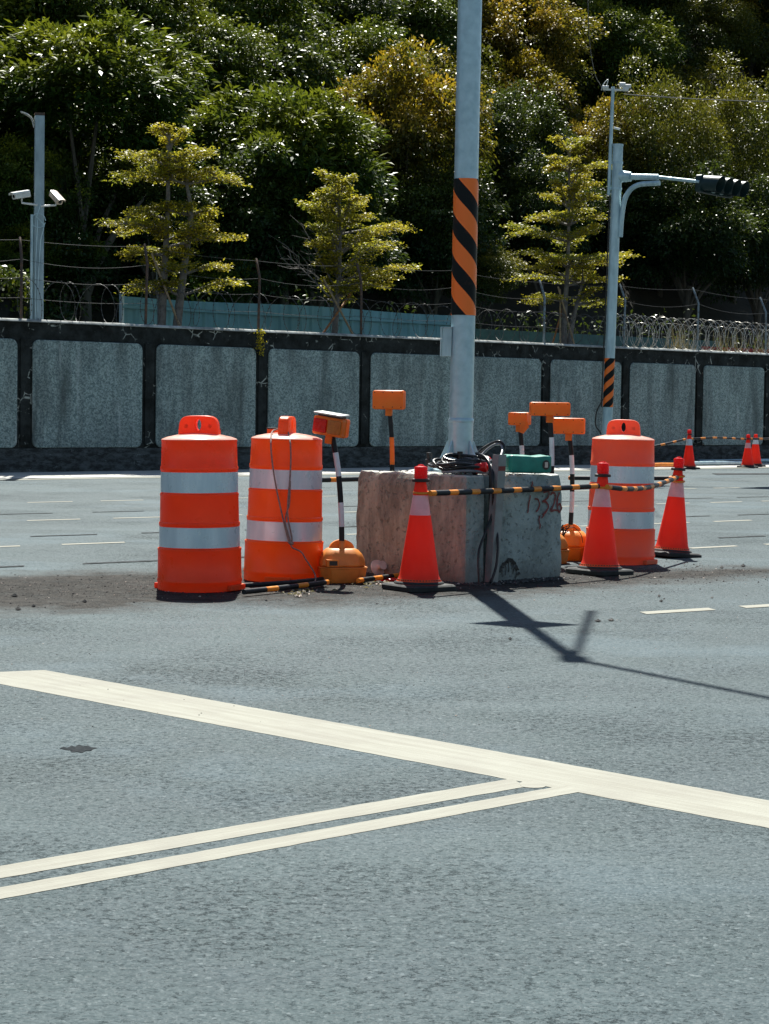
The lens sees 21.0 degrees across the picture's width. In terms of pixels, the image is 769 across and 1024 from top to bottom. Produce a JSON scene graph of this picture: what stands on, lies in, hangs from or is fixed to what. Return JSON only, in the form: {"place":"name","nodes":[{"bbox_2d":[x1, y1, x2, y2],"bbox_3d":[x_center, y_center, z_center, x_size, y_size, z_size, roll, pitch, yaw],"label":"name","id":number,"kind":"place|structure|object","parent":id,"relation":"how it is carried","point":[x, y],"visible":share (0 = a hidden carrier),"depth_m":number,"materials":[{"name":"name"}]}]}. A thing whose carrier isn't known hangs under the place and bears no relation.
{"place":"outdoors","nodes":[
{"label":"outdoors","id":0,"kind":"place"},
{"bbox_2d":[0,467,768,1023],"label":"road","id":1,"kind":"structure","parent":0,"point":[576,909],"depth_m":6.49,"materials":[{"name":"asphalt"}]},
{"bbox_2d":[154,415,244,592],"bbox_3d":[-1.175,-0.059,13.233,0.542,1.113,0.542,0,3,-20],"label":"traffic barrel","id":2,"kind":"object","parent":1,"relation":"on","point":[199,549],"visible":1,"depth_m":13.02,"materials":[{"name":"orange plastic"}]},
{"bbox_2d":[0,778,522,877],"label":"lane line","id":3,"kind":"object","parent":1,"relation":"on","point":[43,864],"visible":1,"depth_m":5.77,"materials":[{"name":"paint"}]},
{"bbox_2d":[243,416,323,581],"bbox_3d":[-0.671,-0.094,14.031,0.543,1.110,0.582,2,3,0],"label":"traffic barrel","id":4,"kind":"object","parent":1,"relation":"on","point":[270,554],"visible":0.96,"depth_m":13.82,"materials":[{"name":"orange plastic"}]},
{"bbox_2d":[270,429,315,585],"bbox_3d":[-0.607,-0.044,13.747,0.322,1.041,0.523,1,3,0],"label":"rope","id":5,"kind":"object","parent":4,"relation":"hanging from","point":[290,542],"visible":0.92,"depth_m":13.76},
{"bbox_2d":[243,577,323,587],"bbox_3d":[-0.661,0.459,13.496,0.073,0.030,0.805,3,4,41],"label":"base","id":6,"kind":"object","parent":1,"relation":"on","point":[269,583],"visible":0.93,"depth_m":13.44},
{"bbox_2d":[242,580,329,594],"bbox_3d":[-0.613,0.476,13.174,0.050,0.034,0.936,3,3,32],"label":"barrier bar","id":7,"kind":"object","parent":1,"relation":"on","point":[284,587],"visible":1,"depth_m":13.11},
{"bbox_2d":[0,785,579,898],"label":"lane line","id":8,"kind":"object","parent":1,"relation":"on","point":[142,867],"visible":1,"depth_m":5.58,"materials":[{"name":"paint"}]},
{"bbox_2d":[312,410,367,583],"bbox_3d":[-0.300,-0.103,13.913,0.368,1.151,0.277,0,3,-12],"label":"warning lamp","id":9,"kind":"object","parent":1,"relation":"on","point":[341,560],"visible":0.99,"depth_m":13.84,"materials":[{"name":"orange plastic"}]},
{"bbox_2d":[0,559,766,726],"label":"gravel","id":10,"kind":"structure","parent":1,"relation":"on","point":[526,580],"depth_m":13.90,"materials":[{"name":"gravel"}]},
{"bbox_2d":[0,318,768,472],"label":"concrete wall","id":11,"kind":"structure","parent":1,"relation":"on","point":[77,396],"depth_m":39.39,"materials":[{"name":"concrete"}]},
{"bbox_2d":[0,278,450,337],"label":"razor wire","id":12,"kind":"object","parent":11,"relation":"on","point":[227,306],"visible":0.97,"depth_m":37.65,"materials":[{"name":"metal"}]},
{"bbox_2d":[0,237,767,352],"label":"barbed wire fence","id":13,"kind":"object","parent":11,"relation":"on","point":[146,283],"visible":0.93,"depth_m":39.36,"materials":[{"name":"metal"}]},
{"bbox_2d":[446,308,618,344],"bbox_3d":[3.186,-3.865,43.513,4.805,0.719,0.566,-2,4,-43],"label":"razor wire","id":14,"kind":"object","parent":11,"relation":"on","point":[538,322],"visible":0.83,"depth_m":43.55,"materials":[{"name":"metal"}]},
{"bbox_2d":[599,314,768,352],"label":"razor wire","id":15,"kind":"object","parent":11,"relation":"on","point":[686,320],"visible":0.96,"depth_m":47.04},
{"bbox_2d":[616,320,768,352],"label":"razor wire","id":16,"kind":"object","parent":11,"relation":"on","point":[692,333],"visible":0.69,"depth_m":47.33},
{"bbox_2d":[0,670,768,827],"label":"stop line","id":17,"kind":"object","parent":1,"relation":"on","point":[688,799],"visible":1,"depth_m":7.19,"materials":[{"name":"paint"}]},
{"bbox_2d":[0,462,768,478],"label":"gutter","id":18,"kind":"object","parent":1,"relation":"on","point":[18,475],"visible":0.43,"depth_m":35.19,"materials":[{"name":"concrete"}]},
{"bbox_2d":[372,390,405,470],"bbox_3d":[0.049,-0.305,16.407,0.330,1.313,0.277,1,3,0],"label":"warning lamp","id":19,"kind":"object","parent":1,"relation":"on","point":[389,401],"visible":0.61,"depth_m":16.34,"materials":[{"name":"orange plastic"}]},
{"bbox_2d":[382,464,455,591],"bbox_3d":[0.229,0.096,13.420,0.372,0.810,0.372,-1,3,-35],"label":"traffic cone","id":20,"kind":"object","parent":1,"relation":"on","point":[419,570],"visible":1,"depth_m":13.35,"materials":[{"name":"plastic"}]},
{"bbox_2d":[413,484,605,495],"bbox_3d":[0.905,-0.156,14.162,0.142,0.044,2.126,3,4,40],"label":"barrier bar","id":21,"kind":"object","parent":20,"relation":"attached to","point":[506,490],"visible":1,"depth_m":13.99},
{"bbox_2d":[356,469,561,583],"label":"concrete block","id":22,"kind":"structure","parent":1,"relation":"on","point":[530,546],"depth_m":14.28,"materials":[{"name":"grey"}]},
{"bbox_2d":[425,0,483,473],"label":"signal mast","id":23,"kind":"object","parent":22,"relation":"on","point":[457,341],"visible":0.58,"depth_m":14.45,"materials":[{"name":"metal"}]},
{"bbox_2d":[427,440,505,583],"bbox_3d":[0.661,-0.014,14.208,0.503,0.957,0.662,-1,4,-35],"label":"cable coil","id":24,"kind":"object","parent":22,"relation":"on","point":[443,464],"visible":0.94,"depth_m":14.12,"materials":[{"name":"rubber"}]},
{"bbox_2d":[484,454,506,583],"bbox_3d":[0.751,0.048,13.976,0.136,0.871,0.062,-1,3,-33],"label":"steel angle","id":25,"kind":"object","parent":22,"relation":"in","point":[499,470],"visible":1,"depth_m":13.96,"materials":[{"name":"metal"}]},
{"bbox_2d":[504,454,550,472],"bbox_3d":[0.988,-0.336,14.417,0.315,0.127,0.208,0,3,-13],"label":"green toolbox","id":26,"kind":"object","parent":22,"relation":"on","point":[515,463],"visible":0.91,"depth_m":14.32,"materials":[{"name":"teal plastic"}]},
{"bbox_2d":[508,412,530,454],"bbox_3d":[1.087,-0.222,16.611,0.330,1.154,0.277,1,3,0],"label":"warning lamp","id":27,"kind":"object","parent":1,"relation":"on","point":[516,418],"visible":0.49,"depth_m":16.56,"materials":[{"name":"orange plastic"}]},
{"bbox_2d":[529,402,570,563],"bbox_3d":[1.261,-0.224,15.910,0.330,1.234,0.277,1,3,0],"label":"warning lamp","id":28,"kind":"object","parent":1,"relation":"on","point":[549,410],"visible":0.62,"depth_m":15.84,"materials":[{"name":"orange plastic"}]},
{"bbox_2d":[553,418,585,560],"bbox_3d":[1.461,-0.179,16.262,0.330,1.115,0.277,1,3,10],"label":"warning lamp","id":29,"kind":"object","parent":1,"relation":"on","point":[568,427],"visible":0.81,"depth_m":16.19,"materials":[{"name":"orange plastic"}]},
{"bbox_2d":[566,461,633,575],"bbox_3d":[1.562,0.038,14.933,0.372,0.810,0.372,0,3,-40],"label":"traffic cone","id":30,"kind":"object","parent":1,"relation":"on","point":[600,556],"visible":1,"depth_m":14.86,"materials":[{"name":"plastic"}]},
{"bbox_2d":[582,419,657,564],"bbox_3d":[1.835,-0.161,16.047,0.565,1.110,0.543,1,3,0],"label":"traffic barrel","id":31,"kind":"object","parent":1,"relation":"on","point":[627,454],"visible":0.84,"depth_m":15.82,"materials":[{"name":"orange plastic"}]},
{"bbox_2d":[595,79,749,434],"bbox_3d":[5.051,-4.062,36.311,2.412,6.946,1.212,2,3,25],"label":"signal pole","id":32,"kind":"object","parent":1,"relation":"on","point":[721,186],"visible":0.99,"depth_m":36.21,"materials":[{"name":"metal"}]},
{"bbox_2d":[655,457,701,557],"bbox_3d":[2.361,-0.046,16.835,0.372,0.810,0.372,4,1,-30],"label":"traffic cone","id":33,"kind":"object","parent":1,"relation":"on","point":[672,540],"visible":0.98,"depth_m":16.76,"materials":[{"name":"plastic"}]},
{"bbox_2d":[605,475,684,490],"bbox_3d":[2.009,-0.216,15.853,0.111,0.087,2.165,2,3,21],"label":"barrier bar","id":34,"kind":"object","parent":33,"relation":"attached to","point":[673,478],"visible":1,"depth_m":15.61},
{"bbox_2d":[683,429,699,468],"bbox_3d":[6.233,-1.289,42.441,0.372,0.810,0.372,0,3,-20],"label":"traffic cone","id":35,"kind":"object","parent":1,"relation":"on","point":[689,461],"visible":0.92,"depth_m":42.37,"materials":[{"name":"plastic"}]},
{"bbox_2d":[737,434,757,467],"bbox_3d":[7.720,-1.301,44.050,0.372,0.712,0.372,0,3,-10],"label":"traffic cone","id":36,"kind":"object","parent":1,"relation":"on","point":[747,460],"visible":1,"depth_m":43.98,"materials":[{"name":"plastic"}]},
{"bbox_2d":[43,41,768,348],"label":"hillside","id":37,"kind":"structure","parent":0,"point":[669,301],"depth_m":60.48,"materials":[{"name":"plant"}]},
{"bbox_2d":[0,279,23,318],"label":"retaining wall","id":38,"kind":"structure","parent":37,"relation":"on","point":[5,312],"depth_m":38.68,"materials":[{"name":"concrete"}]},
{"bbox_2d":[0,264,48,318],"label":"creeping vines","id":39,"kind":"object","parent":38,"relation":"hanging from","point":[10,274],"visible":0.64,"depth_m":38.39,"materials":[{"name":"green plant"}]},
{"bbox_2d":[0,0,46,42],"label":"hillside tree","id":40,"kind":"object","parent":37,"relation":"on","point":[5,29],"visible":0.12,"depth_m":50.18,"materials":[{"name":"green plant"}]},
{"bbox_2d":[0,219,71,278],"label":"hillside tree","id":41,"kind":"object","parent":37,"relation":"on","point":[7,252],"visible":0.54,"depth_m":44.02,"materials":[{"name":"green plant"}]},
{"bbox_2d":[9,111,65,319],"bbox_3d":[-5.903,-3.726,35.130,0.941,6.086,0.442,0,3,-14],"label":"camera pole","id":42,"kind":"object","parent":37,"relation":"on","point":[37,224],"visible":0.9,"depth_m":35.13,"materials":[{"name":"metal"}]},
{"bbox_2d":[0,132,97,262],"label":"hillside tree","id":43,"kind":"object","parent":37,"relation":"on","point":[7,159],"visible":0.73,"depth_m":44.10,"materials":[{"name":"green plant"}]},
{"bbox_2d":[0,112,100,228],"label":"hillside tree","id":44,"kind":"object","parent":37,"relation":"on","point":[80,160],"visible":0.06,"depth_m":47.81,"materials":[{"name":"green plant"}]},
{"bbox_2d":[0,140,125,320],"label":"hillside tree","id":45,"kind":"object","parent":37,"relation":"on","point":[72,274],"visible":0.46,"depth_m":45.16,"materials":[{"name":"green plant"}]},
{"bbox_2d":[0,0,135,61],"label":"hillside tree","id":46,"kind":"object","parent":37,"relation":"on","point":[81,7],"visible":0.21,"depth_m":50.82,"materials":[{"name":"green plant"}]},
{"bbox_2d":[5,0,132,50],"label":"hillside tree","id":47,"kind":"object","parent":37,"relation":"on","point":[64,22],"visible":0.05,"depth_m":51.71,"materials":[{"name":"green plant"}]},
{"bbox_2d":[46,231,109,320],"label":"hillside tree","id":48,"kind":"object","parent":37,"relation":"on","point":[95,256],"visible":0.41,"depth_m":45.33,"materials":[{"name":"green plant"}]},
{"bbox_2d":[0,0,217,321],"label":"hillside tree","id":49,"kind":"object","parent":37,"relation":"on","point":[44,67],"visible":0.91,"depth_m":44.65,"materials":[{"name":"green plant"}]},
{"bbox_2d":[29,0,219,55],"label":"hillside tree","id":50,"kind":"object","parent":37,"relation":"on","point":[180,18],"visible":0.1,"depth_m":53.14,"materials":[{"name":"green plant"}]},
{"bbox_2d":[45,148,207,300],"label":"hillside tree","id":51,"kind":"object","parent":37,"relation":"on","point":[114,276],"visible":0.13,"depth_m":47.25,"materials":[{"name":"green plant"}]},
{"bbox_2d":[42,0,223,96],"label":"hillside tree","id":52,"kind":"object","parent":37,"relation":"on","point":[139,3],"visible":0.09,"depth_m":53.24,"materials":[{"name":"green plant"}]},
{"bbox_2d":[86,147,245,298],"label":"hillside tree","id":53,"kind":"object","parent":37,"relation":"on","point":[200,193],"visible":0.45,"depth_m":46.62,"materials":[{"name":"green plant"}]},
{"bbox_2d":[96,36,245,166],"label":"hillside tree","id":54,"kind":"object","parent":37,"relation":"on","point":[197,102],"visible":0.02,"depth_m":51.33,"materials":[{"name":"green plant"}]},
{"bbox_2d":[93,121,251,325],"bbox_3d":[-3.942,-4.038,38.766,2.910,6.403,2.531,1,3,0],"label":"tiered tree","id":55,"kind":"object","parent":37,"relation":"on","point":[188,236],"visible":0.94,"depth_m":38.49,"materials":[{"name":"green plant"}]},
{"bbox_2d":[119,9,276,170],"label":"hillside tree","id":56,"kind":"object","parent":37,"relation":"on","point":[236,57],"visible":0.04,"depth_m":53.41,"materials":[{"name":"green plant"}]},
{"bbox_2d":[158,250,257,302],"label":"hillside tree","id":57,"kind":"object","parent":37,"relation":"on","point":[229,290],"visible":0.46,"depth_m":47.38,"materials":[{"name":"green plant"}]},
{"bbox_2d":[131,5,316,138],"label":"hillside tree","id":58,"kind":"object","parent":37,"relation":"on","point":[224,31],"visible":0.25,"depth_m":53.05,"materials":[{"name":"green plant"}]},
{"bbox_2d":[192,0,273,32],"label":"hillside tree","id":59,"kind":"object","parent":37,"relation":"on","point":[243,5],"visible":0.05,"depth_m":56.56,"materials":[{"name":"green plant"}]},
{"bbox_2d":[151,140,333,302],"bbox_3d":[-3.317,-5.112,48.993,4.731,7.110,4.707,1,3,2],"label":"hillside tree","id":60,"kind":"object","parent":37,"relation":"on","point":[259,209],"visible":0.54,"depth_m":47.67,"materials":[{"name":"green plant"}]},
{"bbox_2d":[208,0,318,44],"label":"hillside tree","id":61,"kind":"object","parent":37,"relation":"on","point":[277,9],"visible":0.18,"depth_m":56.94,"materials":[{"name":"green plant"}]},
{"bbox_2d":[191,28,344,94],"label":"hillside tree","id":62,"kind":"object","parent":37,"relation":"on","point":[318,56],"visible":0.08,"depth_m":55.01,"materials":[{"name":"green plant"}]},
{"bbox_2d":[119,294,450,337],"bbox_3d":[-1.657,-2.652,42.926,9.351,3.270,0.095,-2,4,-43],"label":"corrugated fence","id":63,"kind":"object","parent":37,"relation":"on","point":[132,314],"visible":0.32,"depth_m":42.52,"materials":[{"name":"teal metal"}]},
{"bbox_2d":[175,73,398,304],"bbox_3d":[-2.135,-5.710,49.942,5.814,9.842,5.448,-1,4,-37],"label":"hillside tree","id":64,"kind":"object","parent":37,"relation":"on","point":[319,125],"visible":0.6,"depth_m":48.87,"materials":[{"name":"green plant"}]},
{"bbox_2d":[206,3,376,149],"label":"hillside tree","id":65,"kind":"object","parent":37,"relation":"on","point":[292,66],"visible":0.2,"depth_m":55.42,"materials":[{"name":"green plant"}]},
{"bbox_2d":[238,0,370,68],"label":"hillside tree","id":66,"kind":"object","parent":37,"relation":"on","point":[326,10],"visible":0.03,"depth_m":59.24,"materials":[{"name":"green plant"}]},
{"bbox_2d":[235,146,414,306],"bbox_3d":[-1.712,-5.181,50.268,4.568,7.348,4.800,-2,4,-45],"label":"hillside tree","id":67,"kind":"object","parent":37,"relation":"on","point":[380,262],"visible":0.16,"depth_m":49.51,"materials":[{"name":"green plant"}]},
{"bbox_2d":[273,167,422,332],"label":"tiered tree","id":68,"kind":"object","parent":37,"relation":"on","point":[337,247],"visible":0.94,"depth_m":41.32,"materials":[{"name":"green plant"}]},
{"bbox_2d":[301,0,415,46],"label":"hillside tree","id":69,"kind":"object","parent":37,"relation":"on","point":[370,7],"visible":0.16,"depth_m":60.58,"materials":[{"name":"green plant"}]},
{"bbox_2d":[308,13,434,124],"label":"hillside tree","id":70,"kind":"object","parent":37,"relation":"on","point":[359,43],"visible":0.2,"depth_m":57.97,"materials":[{"name":"green plant"}]},
{"bbox_2d":[313,19,435,169],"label":"hillside tree","id":71,"kind":"object","parent":37,"relation":"on","point":[354,31],"visible":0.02,"depth_m":57.65,"materials":[{"name":"green plant"}]},
{"bbox_2d":[352,113,427,179],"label":"hillside tree","id":72,"kind":"object","parent":37,"relation":"on","point":[409,156],"visible":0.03,"depth_m":55.82,"materials":[{"name":"green plant"}]},
{"bbox_2d":[23,276,768,348],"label":"undergrowth","id":73,"kind":"object","parent":37,"relation":"on","point":[57,308],"visible":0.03,"depth_m":49.39,"materials":[{"name":"green plant"}]},
{"bbox_2d":[326,28,500,304],"bbox_3d":[0.477,-7.813,55.000,5.227,9.860,5.284,1,3,3],"label":"hillside tree","id":74,"kind":"object","parent":37,"relation":"on","point":[376,94],"visible":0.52,"depth_m":54.04,"materials":[{"name":"green plant"}]},
{"bbox_2d":[342,1,486,95],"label":"hillside tree","id":75,"kind":"object","parent":37,"relation":"on","point":[419,28],"visible":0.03,"depth_m":63.75,"materials":[{"name":"green plant"}]},
{"bbox_2d":[374,0,482,79],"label":"hillside tree","id":76,"kind":"object","parent":37,"relation":"on","point":[423,9],"visible":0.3,"depth_m":62.67,"materials":[{"name":"green plant"}]},
{"bbox_2d":[362,161,512,314],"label":"hillside tree","id":77,"kind":"object","parent":37,"relation":"on","point":[424,221],"visible":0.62,"depth_m":53.01,"materials":[{"name":"green plant"}]},
{"bbox_2d":[401,157,512,282],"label":"hillside tree","id":78,"kind":"object","parent":37,"relation":"on","point":[495,224],"visible":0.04,"depth_m":56.63,"materials":[{"name":"green plant"}]},
{"bbox_2d":[414,37,521,156],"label":"hillside tree","id":79,"kind":"object","parent":37,"relation":"on","point":[485,79],"visible":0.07,"depth_m":62.21,"materials":[{"name":"green plant"}]},
{"bbox_2d":[417,239,527,328],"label":"hillside tree","id":80,"kind":"object","parent":37,"relation":"on","point":[505,265],"visible":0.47,"depth_m":53.72,"materials":[{"name":"green plant"}]},
{"bbox_2d":[435,75,581,268],"bbox_3d":[3.534,-8.655,59.957,4.300,7.637,4.462,2,3,18],"label":"hillside tree","id":81,"kind":"object","parent":37,"relation":"on","point":[539,117],"visible":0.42,"depth_m":59.07,"materials":[{"name":"green plant"}]},
{"bbox_2d":[447,45,594,177],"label":"hillside tree","id":82,"kind":"object","parent":37,"relation":"on","point":[533,61],"visible":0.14,"depth_m":63.93,"materials":[{"name":"green plant"}]},
{"bbox_2d":[456,0,602,123],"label":"hillside tree","id":83,"kind":"object","parent":37,"relation":"on","point":[584,40],"visible":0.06,"depth_m":68.30,"materials":[{"name":"green plant"}]},
{"bbox_2d":[488,164,595,282],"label":"hillside tree","id":84,"kind":"object","parent":37,"relation":"on","point":[537,259],"visible":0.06,"depth_m":59.62,"materials":[{"name":"green plant"}]},
{"bbox_2d":[480,0,611,119],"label":"hillside tree","id":85,"kind":"object","parent":37,"relation":"on","point":[553,27],"visible":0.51,"depth_m":65.80,"materials":[{"name":"green plant"}]},
{"bbox_2d":[487,146,621,331],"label":"hillside tree","id":86,"kind":"object","parent":37,"relation":"on","point":[519,199],"visible":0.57,"depth_m":57.31,"materials":[{"name":"green plant"}]},
{"bbox_2d":[500,133,639,343],"bbox_3d":[4.158,-4.753,46.303,3.276,7.288,2.666,1,3,7],"label":"tiered tree","id":87,"kind":"object","parent":37,"relation":"on","point":[569,190],"visible":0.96,"depth_m":46.05,"materials":[{"name":"green plant"}]},
{"bbox_2d":[475,329,721,349],"bbox_3d":[5.316,-2.762,50.100,9.000,3.000,0.050,-2,4,-43],"label":"green board","id":88,"kind":"object","parent":37,"relation":"on","point":[507,335],"visible":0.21,"depth_m":49.30,"materials":[{"name":"metal"}]},
{"bbox_2d":[545,89,682,269],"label":"hillside tree","id":89,"kind":"object","parent":37,"relation":"on","point":[596,148],"visible":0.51,"depth_m":61.88,"materials":[{"name":"green plant"}]},
{"bbox_2d":[547,0,688,133],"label":"hillside tree","id":90,"kind":"object","parent":37,"relation":"on","point":[647,31],"visible":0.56,"depth_m":69.72,"materials":[{"name":"green plant"}]},
{"bbox_2d":[581,157,696,262],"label":"hillside tree","id":91,"kind":"object","parent":37,"relation":"on","point":[603,236],"visible":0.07,"depth_m":62.19,"materials":[{"name":"green plant"}]},
{"bbox_2d":[594,0,693,48],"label":"hillside tree","id":92,"kind":"object","parent":37,"relation":"on","point":[644,4],"visible":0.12,"depth_m":76.21,"materials":[{"name":"green plant"}]},
{"bbox_2d":[577,2,711,114],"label":"hillside tree","id":93,"kind":"object","parent":37,"relation":"on","point":[666,15],"visible":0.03,"depth_m":74.86,"materials":[{"name":"green plant"}]},
{"bbox_2d":[581,33,718,144],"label":"hillside tree","id":94,"kind":"object","parent":37,"relation":"on","point":[674,71],"visible":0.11,"depth_m":71.82,"materials":[{"name":"green plant"}]},
{"bbox_2d":[600,46,735,296],"bbox_3d":[8.499,-8.916,63.541,4.375,10.307,5.574,1,3,13],"label":"hillside tree","id":95,"kind":"object","parent":37,"relation":"on","point":[699,133],"visible":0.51,"depth_m":62.32,"materials":[{"name":"green plant"}]},
{"bbox_2d":[614,0,761,79],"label":"hillside tree","id":96,"kind":"object","parent":37,"relation":"on","point":[736,15],"visible":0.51,"depth_m":76.81,"materials":[{"name":"green plant"}]},
{"bbox_2d":[609,157,768,338],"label":"hillside tree","id":97,"kind":"object","parent":37,"relation":"on","point":[684,238],"visible":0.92,"depth_m":60.78,"materials":[{"name":"green plant"}]},
{"bbox_2d":[654,67,768,303],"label":"hillside tree","id":98,"kind":"object","parent":37,"relation":"on","point":[753,139],"visible":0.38,"depth_m":65.52,"materials":[{"name":"green plant"}]},
{"bbox_2d":[657,0,768,93],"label":"hillside tree","id":99,"kind":"object","parent":37,"relation":"on","point":[744,61],"visible":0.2,"depth_m":79.42,"materials":[{"name":"green plant"}]},
{"bbox_2d":[665,321,767,352],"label":"dry grass","id":100,"kind":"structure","parent":37,"relation":"on","point":[720,349],"depth_m":48.29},
{"bbox_2d":[666,43,768,161],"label":"hillside tree","id":101,"kind":"object","parent":37,"relation":"on","point":[723,80],"visible":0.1,"depth_m":73.23,"materials":[{"name":"green plant"}]},
{"bbox_2d":[691,0,768,95],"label":"hillside tree","id":102,"kind":"object","parent":37,"relation":"on","point":[766,4],"visible":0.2,"depth_m":81.07,"materials":[{"name":"green plant"}]},
{"bbox_2d":[695,172,768,348],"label":"hillside tree","id":103,"kind":"object","parent":37,"relation":"on","point":[760,270],"visible":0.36,"depth_m":63.35,"materials":[{"name":"green plant"}]},
{"bbox_2d":[699,0,768,90],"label":"hillside tree","id":104,"kind":"object","parent":37,"relation":"on","point":[750,73],"visible":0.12,"depth_m":81.50,"materials":[{"name":"green plant"}]},
{"bbox_2d":[736,23,768,87],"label":"hillside tree","id":105,"kind":"object","parent":37,"relation":"on","point":[758,72],"visible":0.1,"depth_m":83.00,"materials":[{"name":"green plant"}]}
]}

